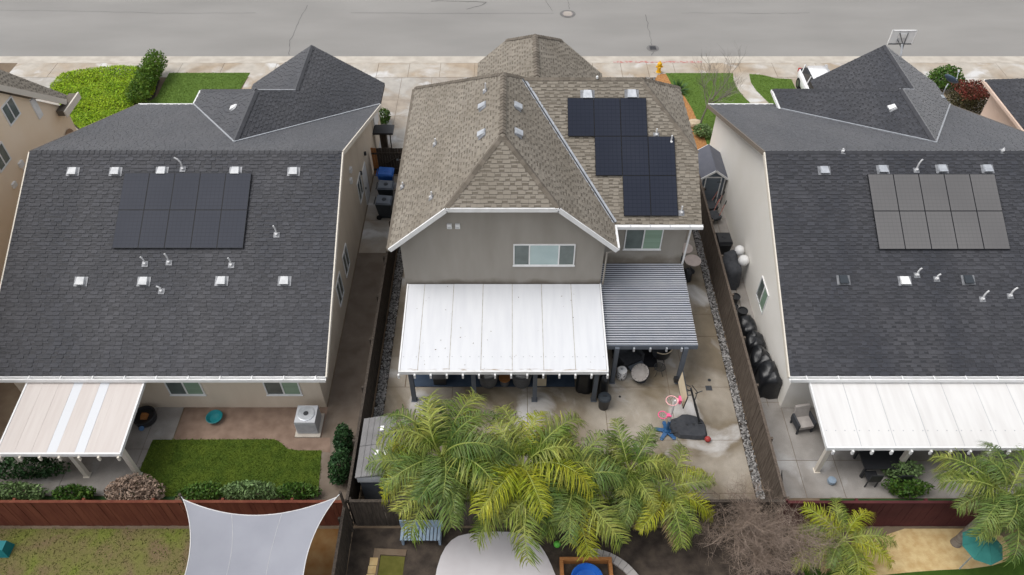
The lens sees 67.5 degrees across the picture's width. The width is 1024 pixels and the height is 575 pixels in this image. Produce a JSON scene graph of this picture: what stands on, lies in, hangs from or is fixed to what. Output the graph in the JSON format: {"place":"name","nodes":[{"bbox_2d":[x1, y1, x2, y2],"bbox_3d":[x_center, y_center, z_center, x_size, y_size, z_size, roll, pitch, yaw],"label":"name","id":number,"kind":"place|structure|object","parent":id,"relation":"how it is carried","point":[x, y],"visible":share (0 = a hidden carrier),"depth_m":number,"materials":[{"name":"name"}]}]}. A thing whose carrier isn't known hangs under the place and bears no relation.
{"place":"outdoors","nodes":[
{"label":"outdoors","id":0,"kind":"place"},
{"bbox_2d":[0,407,183,495],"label":"patio","id":1,"kind":"structure","parent":0,"point":[105,471],"depth_m":29.43,"materials":[{"name":"grey concrete"}]},
{"bbox_2d":[0,457,70,479],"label":"shrub","id":2,"kind":"object","parent":1,"relation":"on","point":[45,462],"visible":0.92,"depth_m":28.38,"materials":[{"name":"green plant"}]},
{"bbox_2d":[0,383,145,477],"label":"patio cover","id":3,"kind":"object","parent":1,"relation":"on","point":[74,422],"visible":0.95,"depth_m":28.05,"materials":[{"name":"beige metal"}]},
{"bbox_2d":[133,405,156,430],"bbox_3d":[-14.649,5.191,30.614,0.915,0.440,0.920,34,55,28],"label":"fire pit","id":4,"kind":"object","parent":1,"relation":"on","point":[146,416],"visible":0.92,"depth_m":30.49,"materials":[{"name":"black metal"}]},
{"bbox_2d":[0,527,189,574],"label":"patchy lawn","id":5,"kind":"structure","parent":0,"point":[142,568],"depth_m":26.98,"materials":[{"name":"green plant"}]},
{"bbox_2d":[149,72,249,102],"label":"front lawn","id":6,"kind":"structure","parent":0,"point":[197,82],"depth_m":47.85,"materials":[{"name":"green plant"}]},
{"bbox_2d":[129,438,321,496],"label":"back lawn","id":7,"kind":"structure","parent":0,"point":[222,461],"depth_m":29.42,"materials":[{"name":"green plant"}]},
{"bbox_2d":[309,253,385,517],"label":"side yard dirt","id":8,"kind":"structure","parent":0,"point":[345,400],"depth_m":32.87,"materials":[{"name":"brown soil"}]},
{"bbox_2d":[327,446,351,485],"bbox_3d":[-6.402,6.676,28.523,1.016,1.456,1.456,0,47,0],"label":"shrub","id":9,"kind":"object","parent":8,"relation":"on","point":[335,470],"visible":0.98,"depth_m":28.26,"materials":[{"name":"green plant"}]},
{"bbox_2d":[332,422,353,452],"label":"shrub","id":10,"kind":"object","parent":8,"relation":"on","point":[342,432],"visible":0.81,"depth_m":29.08,"materials":[{"name":"green plant"}]},
{"bbox_2d":[359,176,397,252],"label":"side path","id":11,"kind":"structure","parent":0,"point":[375,234],"depth_m":38.62,"materials":[{"name":"grey concrete"}]},
{"bbox_2d":[374,195,392,219],"bbox_3d":[-6.482,-4.072,38.930,0.905,1.122,0.700,1,47,1],"label":"wheelie bin","id":12,"kind":"object","parent":11,"relation":"on","point":[383,204],"visible":1,"depth_m":38.62,"materials":[{"name":"grey plastic"}]},
{"bbox_2d":[378,555,404,574],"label":"olive lawn","id":13,"kind":"structure","parent":0,"point":[391,565],"depth_m":26.65,"materials":[{"name":"green plant"}]},
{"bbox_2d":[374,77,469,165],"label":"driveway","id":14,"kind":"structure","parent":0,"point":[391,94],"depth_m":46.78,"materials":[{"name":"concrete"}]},
{"bbox_2d":[372,125,394,152],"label":"raised tray","id":15,"kind":"object","parent":14,"relation":"on","point":[382,131],"visible":0.76,"depth_m":41.84,"materials":[{"name":"black plastic"}]},
{"bbox_2d":[436,532,554,574],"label":"pale patio","id":16,"kind":"structure","parent":0,"point":[462,555],"depth_m":26.81,"materials":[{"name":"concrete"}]},
{"bbox_2d":[0,63,1021,574],"bbox_3d":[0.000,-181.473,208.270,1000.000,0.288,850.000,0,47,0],"label":"ground","id":17,"kind":"structure","parent":0,"point":[10,393],"depth_m":28.49,"materials":[{"name":"brown soil"}]},
{"bbox_2d":[0,70,80,281],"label":"stucco house","id":18,"kind":"structure","parent":17,"relation":"on","point":[28,122],"depth_m":35.09,"materials":[{"name":"beige paint"}]},
{"bbox_2d":[0,95,20,126],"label":"window","id":19,"kind":"structure","parent":18,"relation":"in","point":[10,110],"depth_m":34.37,"materials":[{"name":"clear glass"}]},
{"bbox_2d":[0,496,174,499],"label":"planting bed","id":20,"kind":"object","parent":17,"relation":"on","point":[95,498],"visible":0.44,"depth_m":28.41,"materials":[{"name":"soil"}]},
{"bbox_2d":[0,480,50,499],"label":"shrub","id":21,"kind":"object","parent":20,"relation":"on","point":[22,488],"visible":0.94,"depth_m":28.01,"materials":[{"name":"green plant"}]},
{"bbox_2d":[51,483,95,499],"bbox_3d":[-16.116,7.557,28.124,1.641,0.846,0.765,0,47,0],"label":"shrub","id":22,"kind":"object","parent":20,"relation":"on","point":[61,493],"visible":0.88,"depth_m":28.01,"materials":[{"name":"green plant"}]},
{"bbox_2d":[104,472,167,499],"bbox_3d":[-13.842,7.446,28.072,2.317,1.064,1.416,0,47,0],"label":"dry shrub","id":23,"kind":"object","parent":20,"relation":"on","point":[143,490],"visible":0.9,"depth_m":27.94,"materials":[{"name":"brown plant"}]},
{"bbox_2d":[54,72,159,128],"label":"planting bed","id":24,"kind":"object","parent":17,"relation":"on","point":[152,97],"visible":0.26,"depth_m":46.85,"materials":[{"name":"plant"}]},
{"bbox_2d":[48,65,157,128],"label":"ground cover","id":25,"kind":"object","parent":24,"relation":"on","point":[91,89],"visible":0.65,"depth_m":46.95,"materials":[{"name":"green plant"}]},
{"bbox_2d":[123,48,167,103],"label":"shrub","id":26,"kind":"object","parent":24,"relation":"on","point":[146,73],"visible":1,"depth_m":46.44,"materials":[{"name":"green plant"}]},
{"bbox_2d":[0,498,342,525],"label":"wooden fence","id":27,"kind":"object","parent":17,"relation":"on","point":[82,512],"visible":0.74,"depth_m":26.83,"materials":[{"name":"brown wood"}]},
{"bbox_2d":[0,45,384,406],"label":"one storey house","id":28,"kind":"structure","parent":17,"relation":"on","point":[201,250],"depth_m":30.67,"materials":[{"name":"beige paint"}]},
{"bbox_2d":[164,383,206,395],"bbox_3d":[-12.900,3.857,30.105,1.460,1.285,0.090,0,46,0],"label":"window","id":29,"kind":"structure","parent":28,"relation":"in","point":[174,389],"depth_m":30.30,"materials":[{"name":"clear glass"}]},
{"bbox_2d":[262,383,302,395],"bbox_3d":[-9.050,3.857,30.105,1.460,1.285,0.090,0,46,0],"label":"window","id":30,"kind":"structure","parent":28,"relation":"in","point":[272,389],"depth_m":30.30,"materials":[{"name":"clear glass"}]},
{"bbox_2d":[174,480,224,499],"bbox_3d":[-11.425,7.498,28.149,2.000,0.894,0.749,0,47,0],"label":"shrub","id":31,"kind":"object","parent":17,"relation":"on","point":[210,490],"visible":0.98,"depth_m":28.02,"materials":[{"name":"green plant"}]},
{"bbox_2d":[219,479,281,499],"bbox_3d":[-9.587,7.436,28.089,2.358,1.055,0.813,0,47,0],"label":"shrub","id":32,"kind":"object","parent":17,"relation":"on","point":[245,492],"visible":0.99,"depth_m":27.95,"materials":[{"name":"green plant"}]},
{"bbox_2d":[174,407,327,439],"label":"paver walk","id":33,"kind":"structure","parent":17,"relation":"on","point":[255,422],"depth_m":30.68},
{"bbox_2d":[294,405,324,437],"bbox_3d":[-8.050,5.216,30.266,1.000,0.910,1.100,0,47,0],"label":"air conditioner","id":34,"kind":"object","parent":33,"relation":"on","point":[308,421],"visible":1,"depth_m":30.08,"materials":[{"name":"metal"}]},
{"bbox_2d":[178,491,353,574],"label":"shade sail","id":35,"kind":"object","parent":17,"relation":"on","point":[223,543],"visible":1,"depth_m":24.55,"materials":[{"name":"fabric"}]},
{"bbox_2d":[276,481,321,499],"bbox_3d":[-7.844,7.465,28.235,1.735,0.825,0.780,0,47,0],"label":"shrub","id":36,"kind":"object","parent":17,"relation":"on","point":[285,490],"visible":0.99,"depth_m":28.09,"materials":[{"name":"green plant"}]},
{"bbox_2d":[275,438,329,451],"bbox_3d":[-8.215,6.176,30.009,2.314,0.050,0.673,0,47,0],"label":"paver apron","id":37,"kind":"object","parent":17,"relation":"on","point":[323,444],"visible":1,"depth_m":30.04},
{"bbox_2d":[304,529,338,574],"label":"mud strip","id":38,"kind":"object","parent":17,"relation":"on","point":[320,556],"depth_m":26.96,"materials":[{"name":"brown soil"}]},
{"bbox_2d":[331,506,351,574],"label":"wooden fence","id":39,"kind":"object","parent":17,"relation":"on","point":[341,555],"visible":0.98,"depth_m":25.94,"materials":[{"name":"brown wood"}]},
{"bbox_2d":[344,159,400,524],"bbox_3d":[-5.730,0.646,33.952,0.200,1.855,20.195,0,47,0],"label":"wooden fence","id":40,"kind":"object","parent":17,"relation":"on","point":[366,407],"visible":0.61,"depth_m":31.27,"materials":[{"name":"brown wood"}]},
{"bbox_2d":[370,148,402,173],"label":"side gate","id":41,"kind":"structure","parent":40,"relation":"attached to","point":[390,157],"depth_m":40.78,"materials":[{"name":"orange wood"}]},
{"bbox_2d":[361,248,402,495],"bbox_3d":[-5.400,1.953,34.019,0.400,0.050,16.000,0,47,0],"label":"gravel bed","id":42,"kind":"object","parent":17,"relation":"on","point":[362,494],"visible":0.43,"depth_m":33.59,"materials":[{"name":"gravel"}]},
{"bbox_2d":[373,246,402,416],"bbox_3d":[-5.391,1.324,34.519,0.456,0.103,14.488,0,47,0],"label":"gravel strip","id":43,"kind":"object","parent":42,"relation":"on","point":[384,371],"visible":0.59,"depth_m":33.64,"materials":[{"name":"grey gravel"}]},
{"bbox_2d":[0,56,1023,60],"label":"gutter","id":44,"kind":"object","parent":17,"relation":"on","point":[479,58],"depth_m":50.28,"materials":[{"name":"concrete"}]},
{"bbox_2d":[0,61,1023,62],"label":"kerb","id":45,"kind":"structure","parent":17,"relation":"on","point":[479,61],"depth_m":49.75,"materials":[{"name":"concrete"}]},
{"bbox_2d":[386,34,702,288],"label":"two storey house","id":46,"kind":"structure","parent":17,"relation":"on","point":[534,159],"depth_m":31.38,"materials":[{"name":"grey paint"}]},
{"bbox_2d":[513,244,575,266],"bbox_3d":[1.290,-1.293,30.808,2.530,1.205,0.090,0,46,0],"label":"window","id":47,"kind":"structure","parent":46,"relation":"in","point":[524,255],"depth_m":30.83,"materials":[{"name":"white glass"}]},
{"bbox_2d":[622,230,663,250],"bbox_3d":[5.520,-2.016,32.211,1.630,1.205,0.090,0,46,0],"label":"window","id":48,"kind":"structure","parent":46,"relation":"in","point":[635,240],"depth_m":32.26,"materials":[{"name":"clear glass"}]},
{"bbox_2d":[348,497,785,525],"bbox_3d":[1.877,7.923,27.046,15.045,1.855,0.200,0,47,0],"label":"wooden fence","id":49,"kind":"object","parent":17,"relation":"on","point":[365,512],"visible":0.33,"depth_m":26.92,"materials":[{"name":"brown wood"}]},
{"bbox_2d":[347,528,801,574],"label":"soil bed","id":50,"kind":"object","parent":17,"relation":"on","point":[652,553],"visible":0.4,"depth_m":26.98,"materials":[{"name":"brown soil"}]},
{"bbox_2d":[366,548,406,574],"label":"brick edging","id":51,"kind":"object","parent":50,"relation":"on","point":[373,566],"visible":1,"depth_m":26.89,"materials":[{"name":"brick"}]},
{"bbox_2d":[399,520,442,544],"bbox_3d":[-3.200,8.651,27.014,1.500,0.900,0.540,0,47,0],"label":"slatted bench","id":52,"kind":"object","parent":50,"relation":"on","point":[438,536],"visible":0.75,"depth_m":26.98,"materials":[{"name":"blue paint"}]},
{"bbox_2d":[559,557,612,574],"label":"sandbox","id":53,"kind":"object","parent":50,"relation":"on","point":[587,567],"visible":1,"depth_m":26.46,"materials":[{"name":"orange wood"}]},
{"bbox_2d":[681,468,806,574],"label":"bare shrub","id":54,"kind":"object","parent":50,"relation":"on","point":[744,525],"visible":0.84,"depth_m":25.64,"materials":[{"name":"brown plant"}]},
{"bbox_2d":[720,493,797,574],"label":"bare shrub","id":55,"kind":"object","parent":50,"relation":"on","point":[762,565],"visible":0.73,"depth_m":25.36,"materials":[{"name":"brown plant"}]},
{"bbox_2d":[699,480,861,574],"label":"bare shrub","id":56,"kind":"object","parent":50,"relation":"on","point":[801,536],"visible":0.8,"depth_m":25.30,"materials":[{"name":"brown plant"}]},
{"bbox_2d":[590,548,637,574],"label":"paving ring","id":57,"kind":"object","parent":17,"relation":"on","point":[624,566],"visible":0.81,"depth_m":26.65,"materials":[{"name":"concrete"}]},
{"bbox_2d":[655,74,706,149],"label":"mulch bed","id":58,"kind":"object","parent":17,"relation":"on","point":[700,142],"visible":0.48,"depth_m":45.74,"materials":[{"name":"orange soil"}]},
{"bbox_2d":[699,174,789,515],"bbox_3d":[9.470,1.371,33.264,0.200,1.855,17.995,0,47,0],"label":"wooden fence","id":59,"kind":"object","parent":17,"relation":"on","point":[766,459],"visible":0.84,"depth_m":31.44,"materials":[{"name":"brown wood"}]},
{"bbox_2d":[749,74,795,103],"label":"front lawn strip","id":60,"kind":"object","parent":17,"relation":"on","point":[767,86],"visible":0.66,"depth_m":47.85,"materials":[{"name":"green plant"}]},
{"bbox_2d":[788,497,898,574],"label":"palm tree","id":61,"kind":"object","parent":17,"relation":"on","point":[849,552],"visible":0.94,"depth_m":25.43,"materials":[{"name":"green plant"}]},
{"bbox_2d":[707,45,1023,406],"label":"one storey house","id":62,"kind":"structure","parent":17,"relation":"on","point":[873,209],"depth_m":30.93,"materials":[{"name":"beige paint"}]},
{"bbox_2d":[756,276,768,313],"bbox_3d":[10.902,0.328,33.395,0.055,1.200,1.200,0,46,0],"label":"window","id":63,"kind":"structure","parent":62,"relation":"in","point":[762,295],"depth_m":33.37,"materials":[{"name":"green glass"}]},
{"bbox_2d":[776,498,1019,525],"bbox_3d":[16.727,7.955,27.050,14.545,1.805,0.200,0,47,0],"label":"wooden fence","id":64,"kind":"object","parent":17,"relation":"on","point":[925,512],"visible":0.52,"depth_m":26.90,"materials":[{"name":"brown wood"}]},
{"bbox_2d":[939,77,1023,113],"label":"concrete","id":65,"kind":"object","parent":17,"relation":"on","point":[968,78],"visible":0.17,"depth_m":48.27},
{"bbox_2d":[926,64,965,89],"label":"shrub","id":66,"kind":"object","parent":65,"relation":"on","point":[939,79],"visible":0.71,"depth_m":46.83,"materials":[{"name":"green plant"}]},
{"bbox_2d":[946,79,989,114],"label":"red hedge","id":67,"kind":"object","parent":65,"relation":"on","point":[970,93],"visible":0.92,"depth_m":45.21,"materials":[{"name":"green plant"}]},
{"bbox_2d":[981,78,1023,130],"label":"hip roof house","id":68,"kind":"structure","parent":17,"relation":"on","point":[1004,104],"depth_m":41.38,"materials":[{"name":"grey paint"}]},
{"bbox_2d":[0,0,1023,55],"bbox_3d":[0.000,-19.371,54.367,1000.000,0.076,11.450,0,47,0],"label":"road","id":69,"kind":"structure","parent":0,"point":[461,27],"depth_m":53.13,"materials":[{"name":"grey asphalt"}]},
{"bbox_2d":[10,63,1023,76],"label":"sidewalk","id":70,"kind":"structure","parent":0,"point":[604,69],"depth_m":49.16,"materials":[{"name":"concrete"}]},
{"bbox_2d":[375,230,755,518],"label":"patio","id":71,"kind":"structure","parent":0,"point":[635,404],"depth_m":31.35,"materials":[{"name":"concrete"}]},
{"bbox_2d":[355,414,397,498],"bbox_3d":[-4.875,6.333,28.283,1.250,2.250,2.450,0,47,0],"label":"lean to shed","id":72,"kind":"object","parent":71,"relation":"on","point":[371,489],"visible":0.63,"depth_m":27.65,"materials":[{"name":"grey metal"}]},
{"bbox_2d":[364,387,515,546],"bbox_3d":[-2.203,6.448,26.293,5.023,4.981,5.212,-20,50,-18],"label":"palm tree","id":73,"kind":"object","parent":71,"relation":"on","point":[442,478],"visible":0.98,"depth_m":24.82,"materials":[{"name":"green plant"}]},
{"bbox_2d":[413,375,574,386],"bbox_3d":[-0.790,3.175,32.815,6.820,0.014,2.630,0,47,0],"label":"navy rug","id":74,"kind":"object","parent":71,"relation":"on","point":[459,381],"visible":0.21,"depth_m":32.09,"materials":[{"name":"fabric"}]},
{"bbox_2d":[397,284,608,401],"bbox_3d":[-0.343,2.418,31.523,8.105,2.940,4.310,0,47,0],"label":"patio cover","id":75,"kind":"object","parent":71,"relation":"on","point":[474,330],"visible":1,"depth_m":30.56,"materials":[{"name":"white metal"}]},
{"bbox_2d":[446,403,611,570],"bbox_3d":[0.470,6.725,26.307,5.418,4.580,5.198,-34,55,-28],"label":"palm tree","id":76,"kind":"object","parent":71,"relation":"on","point":[541,454],"visible":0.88,"depth_m":24.77,"materials":[{"name":"green plant"}]},
{"bbox_2d":[500,424,632,562],"bbox_3d":[1.841,7.078,26.396,4.763,3.966,4.913,0,47,0],"label":"palm tree","id":77,"kind":"object","parent":71,"relation":"on","point":[577,503],"visible":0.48,"depth_m":24.78,"materials":[{"name":"green plant"}]},
{"bbox_2d":[575,375,592,393],"bbox_3d":[2.996,3.679,31.354,0.725,1.441,0.656,0,47,0],"label":"covered grill","id":78,"kind":"object","parent":71,"relation":"on","point":[584,384],"visible":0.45,"depth_m":31.29,"materials":[{"name":"fabric"}]},
{"bbox_2d":[576,417,684,538],"bbox_3d":[4.042,6.942,26.870,3.991,3.465,4.039,0,47,0],"label":"palm tree","id":79,"kind":"object","parent":71,"relation":"on","point":[635,486],"visible":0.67,"depth_m":25.95,"materials":[{"name":"green plant"}]},
{"bbox_2d":[631,363,649,383],"bbox_3d":[5.321,3.618,31.873,0.714,0.779,0.778,-11,47,-10],"label":"round table","id":80,"kind":"object","parent":71,"relation":"on","point":[640,372],"visible":1,"depth_m":31.78,"materials":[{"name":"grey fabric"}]},
{"bbox_2d":[600,264,697,383],"bbox_3d":[5.555,1.528,32.568,3.685,2.648,4.620,0,47,0],"label":"striped patio cover","id":81,"kind":"object","parent":71,"relation":"on","point":[646,306],"visible":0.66,"depth_m":31.60,"materials":[{"name":"grey metal"}]},
{"bbox_2d":[617,440,715,551],"bbox_3d":[5.248,7.460,26.819,3.735,2.827,4.262,0,47,0],"label":"palm tree","id":82,"kind":"object","parent":71,"relation":"on","point":[683,519],"visible":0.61,"depth_m":25.80,"materials":[{"name":"green plant"}]},
{"bbox_2d":[654,395,681,440],"bbox_3d":[6.103,4.925,29.619,0.945,2.250,0.886,0,47,0],"label":"toy hoop","id":83,"kind":"object","parent":71,"relation":"on","point":[665,430],"visible":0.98,"depth_m":29.86,"materials":[{"name":"blue plastic"}]},
{"bbox_2d":[669,370,706,439],"bbox_3d":[6.968,4.572,29.811,1.504,2.418,1.588,0,47,0],"label":"portable hoop","id":84,"kind":"object","parent":71,"relation":"on","point":[685,426],"visible":0.99,"depth_m":30.22,"materials":[{"name":"grey plastic"}]},
{"bbox_2d":[612,349,657,366],"bbox_3d":[5.300,2.222,33.720,2.000,0.014,3.200,0,47,0],"label":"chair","id":85,"kind":"object","parent":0,"point":[649,361],"depth_m":32.89,"materials":[{"name":"black"}]},
{"bbox_2d":[612,349,644,370],"bbox_3d":[5.027,2.877,32.383,1.060,0.940,1.570,-21,50,-19],"label":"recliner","id":86,"kind":"object","parent":85,"relation":"on","point":[629,359],"visible":0.51,"depth_m":32.42,"materials":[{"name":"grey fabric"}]},
{"bbox_2d":[666,73,748,143],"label":"front lawn","id":87,"kind":"structure","parent":0,"point":[700,98],"depth_m":47.22,"materials":[{"name":"green plant"}]},
{"bbox_2d":[692,48,745,122],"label":"young tree","id":88,"kind":"object","parent":87,"relation":"on","point":[722,96],"visible":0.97,"depth_m":42.51,"materials":[{"name":"brown plant"}]},
{"bbox_2d":[713,201,779,405],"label":"side path","id":89,"kind":"structure","parent":0,"point":[741,288],"depth_m":35.66,"materials":[{"name":"grey concrete"}]},
{"bbox_2d":[698,144,727,203],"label":"garden shed","id":90,"kind":"structure","parent":89,"relation":"on","point":[713,174],"depth_m":39.15,"materials":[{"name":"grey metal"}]},
{"bbox_2d":[704,178,720,200],"bbox_3d":[10.240,-4.991,39.366,0.760,1.600,0.056,0,46,0],"label":"door","id":91,"kind":"structure","parent":90,"relation":"in","point":[712,184],"depth_m":39.24,"materials":[{"name":"grey metal"}]},
{"bbox_2d":[716,233,732,254],"bbox_3d":[10.150,-2.016,36.979,0.700,1.122,0.905,0,47,0],"label":"wheelie bin","id":92,"kind":"object","parent":89,"relation":"on","point":[725,241],"visible":0.57,"depth_m":36.57,"materials":[{"name":"black plastic"}]},
{"bbox_2d":[723,250,741,289],"bbox_3d":[10.228,-0.921,35.798,0.872,1.326,1.821,0,47,0],"label":"covered grill","id":93,"kind":"object","parent":89,"relation":"on","point":[733,267],"visible":0.81,"depth_m":35.35,"materials":[{"name":"grey fabric"}]},
{"bbox_2d":[745,330,765,355],"bbox_3d":[10.405,2.389,32.892,0.918,0.986,1.002,0,47,0],"label":"covered heap","id":94,"kind":"object","parent":89,"relation":"on","point":[754,338],"visible":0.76,"depth_m":32.66,"materials":[{"name":"plastic"}]},
{"bbox_2d":[749,345,771,375],"bbox_3d":[10.409,3.057,32.124,0.953,1.179,1.092,0,47,0],"label":"covered heap","id":95,"kind":"object","parent":89,"relation":"on","point":[759,355],"visible":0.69,"depth_m":31.94,"materials":[{"name":"black plastic"}]},
{"bbox_2d":[754,360,781,398],"bbox_3d":[10.555,3.693,31.433,0.955,1.307,1.252,0,47,0],"label":"covered heap","id":96,"kind":"object","parent":89,"relation":"on","point":[768,379],"visible":0.94,"depth_m":31.23,"materials":[{"name":"black plastic"}]},
{"bbox_2d":[733,73,767,102],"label":"garden path","id":97,"kind":"structure","parent":0,"point":[749,92],"depth_m":47.47,"materials":[{"name":"beige concrete"}]},
{"bbox_2d":[753,77,796,86],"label":"driveway","id":98,"kind":"structure","parent":0,"point":[786,78],"depth_m":48.43,"materials":[{"name":"concrete"}]},
{"bbox_2d":[796,65,829,88],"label":"parked car","id":99,"kind":"object","parent":98,"relation":"on","point":[806,75],"visible":0.38,"depth_m":46.41,"materials":[{"name":"white paint"}]},
{"bbox_2d":[887,30,917,56],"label":"street hoop","id":100,"kind":"object","parent":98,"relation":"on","point":[901,38],"visible":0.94,"depth_m":45.46,"materials":[{"name":"plastic"}]},
{"bbox_2d":[762,406,1023,497],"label":"patio","id":101,"kind":"structure","parent":0,"point":[806,444],"depth_m":29.31,"materials":[{"name":"grey concrete"}]},
{"bbox_2d":[790,403,816,434],"bbox_3d":[11.487,5.185,30.268,0.760,0.950,0.750,-7,47,-7],"label":"garden chair","id":102,"kind":"object","parent":101,"relation":"on","point":[802,417],"visible":1,"depth_m":30.18,"materials":[{"name":"grey fabric"}]},
{"bbox_2d":[853,451,912,476],"bbox_3d":[14.000,6.617,29.054,1.800,0.740,1.000,0,47,0],"label":"dining set","id":103,"kind":"object","parent":101,"relation":"on","point":[880,460],"visible":0.66,"depth_m":28.71,"materials":[{"name":"black plastic"}]},
{"bbox_2d":[881,460,925,478],"bbox_3d":[14.604,6.812,28.710,1.654,1.003,0.792,0,47,0],"label":"shrub","id":104,"kind":"object","parent":101,"relation":"on","point":[916,468],"visible":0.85,"depth_m":28.48,"materials":[{"name":"green plant"}]},
{"bbox_2d":[881,477,935,497],"bbox_3d":[14.633,7.354,28.329,1.964,0.832,0.810,0,47,0],"label":"shrub","id":105,"kind":"object","parent":101,"relation":"on","point":[896,486],"visible":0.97,"depth_m":28.20,"materials":[{"name":"green plant"}]},
{"bbox_2d":[808,383,1023,472],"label":"patio cover","id":106,"kind":"object","parent":101,"relation":"on","point":[908,419],"visible":0.97,"depth_m":28.16,"materials":[{"name":"beige metal"}]},
{"bbox_2d":[803,555,1023,574],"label":"lawn","id":107,"kind":"structure","parent":0,"point":[1003,569],"depth_m":26.51,"materials":[{"name":"green plant"}]},
{"bbox_2d":[861,529,1009,574],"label":"sand patch","id":108,"kind":"object","parent":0,"point":[917,550],"visible":0.67,"depth_m":26.95,"materials":[{"name":"beige sand"}]},
{"bbox_2d":[929,440,1023,567],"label":"palm tree","id":109,"kind":"object","parent":108,"relation":"on","point":[997,502],"visible":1,"depth_m":24.76,"materials":[{"name":"green plant"}]},
{"bbox_2d":[959,527,1002,568],"bbox_3d":[15.509,8.992,25.781,1.232,2.219,1.232,-17,49,-15],"label":"patio umbrella","id":110,"kind":"object","parent":108,"relation":"on","point":[991,554],"visible":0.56,"depth_m":24.99,"materials":[{"name":"teal fabric"}]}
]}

